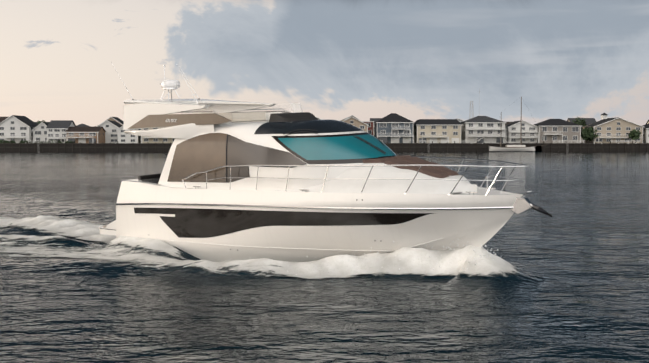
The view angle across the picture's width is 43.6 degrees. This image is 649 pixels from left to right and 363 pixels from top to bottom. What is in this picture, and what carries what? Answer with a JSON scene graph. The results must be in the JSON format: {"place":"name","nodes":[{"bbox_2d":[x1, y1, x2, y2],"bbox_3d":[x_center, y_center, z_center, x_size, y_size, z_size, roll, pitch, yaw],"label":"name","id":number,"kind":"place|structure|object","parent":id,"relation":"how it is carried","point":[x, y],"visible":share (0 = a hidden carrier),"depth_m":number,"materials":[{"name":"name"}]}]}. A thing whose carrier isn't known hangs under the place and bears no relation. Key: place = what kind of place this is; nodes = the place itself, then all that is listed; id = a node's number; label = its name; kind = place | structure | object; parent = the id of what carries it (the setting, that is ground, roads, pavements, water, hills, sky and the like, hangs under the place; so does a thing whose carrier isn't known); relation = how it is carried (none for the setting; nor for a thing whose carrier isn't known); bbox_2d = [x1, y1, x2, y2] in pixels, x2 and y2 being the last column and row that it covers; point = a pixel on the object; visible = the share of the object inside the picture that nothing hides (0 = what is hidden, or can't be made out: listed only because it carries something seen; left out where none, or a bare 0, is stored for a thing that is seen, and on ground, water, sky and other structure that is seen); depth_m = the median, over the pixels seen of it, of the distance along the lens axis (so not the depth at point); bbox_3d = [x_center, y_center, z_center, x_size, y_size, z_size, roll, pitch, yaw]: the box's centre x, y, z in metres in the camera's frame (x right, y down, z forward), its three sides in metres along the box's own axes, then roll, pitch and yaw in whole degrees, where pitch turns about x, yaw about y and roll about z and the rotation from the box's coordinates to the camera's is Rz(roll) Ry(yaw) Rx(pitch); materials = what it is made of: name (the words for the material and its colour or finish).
{"place":"outdoors","nodes":[
{"label":"outdoors","id":0,"kind":"place"},
{"bbox_2d":[0,151,648,362],"bbox_3d":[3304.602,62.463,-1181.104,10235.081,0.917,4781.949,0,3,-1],"label":"sea","id":1,"kind":"structure","parent":0,"point":[577,291],"depth_m":18.81,"materials":[{"name":"grey liquid"}]},
{"bbox_2d":[0,208,525,279],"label":"foam","id":2,"kind":"object","parent":1,"relation":"on","point":[409,260],"visible":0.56,"depth_m":21.47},
{"bbox_2d":[296,239,497,274],"bbox_3d":[1.282,1.962,22.003,7.306,1.038,5.936,-3,4,-42],"label":"bow spray","id":3,"kind":"object","parent":2,"relation":"on","point":[449,249],"visible":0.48,"depth_m":21.07,"materials":[{"name":"white liquid"}]},
{"bbox_2d":[116,181,522,261],"bbox_3d":[-0.491,1.559,24.529,13.718,3.190,4.300,2,7,36],"label":"hull","id":4,"kind":"object","parent":1,"relation":"in","point":[465,227],"visible":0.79,"depth_m":22.20,"materials":[{"name":"white plastic"}]},
{"bbox_2d":[99,220,115,235],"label":"swim platform","id":5,"kind":"structure","parent":4,"relation":"on","point":[111,225],"depth_m":27.03,"materials":[{"name":"white plastic"}]},
{"bbox_2d":[134,208,433,237],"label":"hull window","id":6,"kind":"structure","parent":4,"relation":"in","point":[193,223],"depth_m":23.14,"materials":[{"name":"black glass"}]},
{"bbox_2d":[116,203,513,250],"bbox_3d":[-0.325,1.126,24.355,13.231,1.394,4.380,2,7,36],"label":"hull stripe","id":7,"kind":"object","parent":4,"relation":"on","point":[313,208],"visible":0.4,"depth_m":22.05,"materials":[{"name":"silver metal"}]},
{"bbox_2d":[124,178,519,194],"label":"deck","id":8,"kind":"structure","parent":4,"relation":"on","point":[481,191],"depth_m":21.25,"materials":[{"name":"white plastic"}]},
{"bbox_2d":[138,173,171,187],"bbox_3d":[-4.581,-0.047,27.366,1.360,0.540,3.325,2,7,36],"label":"cockpit seat","id":9,"kind":"object","parent":8,"relation":"on","point":[149,177],"visible":0.04,"depth_m":26.69,"materials":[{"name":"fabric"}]},
{"bbox_2d":[157,120,364,190],"bbox_3d":[-1.135,-0.870,24.726,7.792,1.970,3.600,2,7,36],"label":"cabin","id":10,"kind":"object","parent":8,"relation":"on","point":[244,130],"visible":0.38,"depth_m":23.17,"materials":[{"name":"white plastic"}]},
{"bbox_2d":[124,120,257,138],"bbox_3d":[-4.039,-1.682,26.789,4.300,0.577,3.700,2,7,36],"label":"flybridge overhang","id":11,"kind":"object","parent":10,"relation":"on","point":[187,131],"depth_m":24.89,"materials":[{"name":"white plastic"}]},
{"bbox_2d":[123,99,275,129],"bbox_3d":[-4.073,-2.276,26.746,3.860,0.980,3.400,2,7,36],"label":"flybridge","id":12,"kind":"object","parent":11,"relation":"on","point":[136,111],"depth_m":26.34,"materials":[{"name":"white plastic"}]},
{"bbox_2d":[111,62,199,103],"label":"antennas","id":13,"kind":"object","parent":12,"relation":"on","point":[185,80],"visible":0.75,"depth_m":26.47,"materials":[{"name":"white plastic"}]},
{"bbox_2d":[160,65,179,99],"bbox_3d":[-5.332,-3.362,27.555,0.710,1.188,0.557,2,7,36],"label":"radar mast","id":14,"kind":"object","parent":12,"relation":"on","point":[168,88],"visible":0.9,"depth_m":27.51,"materials":[{"name":"white metal"}]},
{"bbox_2d":[161,80,179,87],"bbox_3d":[-5.214,-3.310,27.474,0.640,0.275,0.640,2,7,36],"label":"radome","id":15,"kind":"object","parent":12,"relation":"on","point":[170,83],"visible":0.88,"depth_m":27.22,"materials":[{"name":"white plastic"}]},
{"bbox_2d":[128,108,288,128],"bbox_3d":[-3.552,-2.053,26.385,4.620,0.530,3.400,2,7,36],"label":"flybridge side panel","id":16,"kind":"object","parent":10,"relation":"on","point":[153,121],"visible":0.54,"depth_m":25.43,"materials":[{"name":"white gelcoat fiberglass"},{"name":"bronze-coloured paint"}]},
{"bbox_2d":[212,103,302,120],"bbox_3d":[-1.905,-2.171,25.148,1.850,0.550,3.040,2,7,36],"label":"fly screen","id":17,"kind":"object","parent":16,"relation":"on","point":[296,107],"visible":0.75,"depth_m":25.73,"materials":[{"name":"white"}]},
{"bbox_2d":[226,134,227,181],"bbox_3d":[-1.828,-0.846,25.244,0.044,1.391,3.648,2,7,36],"label":"mullion","id":18,"kind":"object","parent":10,"relation":"attached to","point":[226,157],"visible":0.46,"depth_m":23.82,"materials":[{"name":"black metal"}]},
{"bbox_2d":[167,133,305,182],"bbox_3d":[-2.702,-0.674,23.773,5.452,1.519,0.132,2,4,35],"label":"side window","id":19,"kind":"structure","parent":10,"relation":"attached to","point":[201,153],"depth_m":24.02,"materials":[{"name":"brown glass glass"}]},
{"bbox_2d":[269,112,317,121],"bbox_3d":[-0.753,-1.925,24.321,0.800,0.280,1.900,2,7,36],"label":"flybridge windscreen","id":20,"kind":"object","parent":10,"relation":"on","point":[283,117],"visible":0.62,"depth_m":24.03,"materials":[{"name":"glass"}]},
{"bbox_2d":[254,119,361,133],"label":"cabin roof","id":21,"kind":"structure","parent":10,"relation":"on","point":[327,126],"depth_m":23.27,"materials":[{"name":"black plastic"}]},
{"bbox_2d":[272,132,396,163],"bbox_3d":[0.602,-1.007,23.421,3.195,0.772,3.300,2,7,36],"label":"windshield frame","id":22,"kind":"object","parent":10,"relation":"on","point":[343,161],"visible":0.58,"depth_m":22.43,"materials":[{"name":"black glass"}]},
{"bbox_2d":[278,134,395,159],"bbox_3d":[0.647,-1.033,23.384,2.762,0.605,3.260,2,7,36],"label":"windshield","id":23,"kind":"object","parent":22,"relation":"on","point":[333,148],"visible":0.92,"depth_m":22.36,"materials":[{"name":"teal glass"}]},
{"bbox_2d":[283,129,385,153],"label":"windshield wipers","id":24,"kind":"object","parent":23,"relation":"attached to","point":[354,136],"visible":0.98,"depth_m":22.75,"materials":[{"name":"black metal"}]},
{"bbox_2d":[193,176,495,194],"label":"deck fittings","id":25,"kind":"object","parent":8,"relation":"on","point":[487,177],"visible":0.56,"depth_m":20.82,"materials":[{"name":"silver metal"}]},
{"bbox_2d":[182,156,528,194],"bbox_3d":[0.963,-0.212,23.244,10.275,0.830,4.000,2,7,36],"label":"bow rail","id":26,"kind":"object","parent":8,"relation":"on","point":[421,165],"visible":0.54,"depth_m":21.61,"materials":[{"name":"silver metal"}]},
{"bbox_2d":[274,163,476,193],"bbox_3d":[1.807,-0.192,22.620,5.340,0.816,3.764,2,7,36],"label":"coachroof","id":27,"kind":"object","parent":8,"relation":"on","point":[386,179],"visible":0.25,"depth_m":21.32,"materials":[{"name":"white plastic"}]},
{"bbox_2d":[362,155,458,177],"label":"sunpads","id":28,"kind":"object","parent":27,"relation":"on","point":[439,171],"visible":0.75,"depth_m":21.80,"materials":[{"name":"fabric"}]},
{"bbox_2d":[510,191,531,213],"bbox_3d":[4.857,0.514,20.436,0.840,0.590,0.180,2,7,36],"label":"anchor roller","id":29,"kind":"object","parent":4,"relation":"attached to","point":[521,204],"visible":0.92,"depth_m":20.30,"materials":[{"name":"silver metal"}]},
{"bbox_2d":[530,203,551,216],"bbox_3d":[5.288,0.684,20.136,0.740,0.380,0.325,2,7,36],"label":"anchor","id":30,"kind":"object","parent":29,"relation":"in","point":[537,208],"visible":0.81,"depth_m":20.08,"materials":[{"name":"silver metal"}]},
{"bbox_2d":[0,141,648,151],"bbox_3d":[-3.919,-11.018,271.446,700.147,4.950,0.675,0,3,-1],"label":"seawall","id":31,"kind":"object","parent":1,"relation":"in","point":[92,147],"visible":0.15,"depth_m":271.97,"materials":[{"name":"concrete"}]},
{"bbox_2d":[489,97,543,151],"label":"sailboat","id":32,"kind":"object","parent":1,"relation":"on","point":[516,148],"visible":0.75,"depth_m":264.66,"materials":[{"name":"white plastic"}]},
{"bbox_2d":[0,0,648,126],"label":"sky","id":33,"kind":"structure","parent":0,"point":[414,60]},
{"label":"land","id":34,"kind":"structure","parent":0,"visible":0},
{"bbox_2d":[0,117,640,142],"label":"trees","id":35,"kind":"object","parent":34,"relation":"on","point":[587,134],"visible":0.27,"depth_m":280.21,"materials":[{"name":"green plant"}]},
{"bbox_2d":[0,113,648,142],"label":"houses","id":36,"kind":"structure","parent":34,"relation":"on","point":[385,129],"depth_m":281.28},
{"bbox_2d":[28,88,638,151],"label":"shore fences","id":37,"kind":"object","parent":34,"relation":"on","point":[437,140],"visible":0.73,"depth_m":272.75,"materials":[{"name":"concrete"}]}
]}

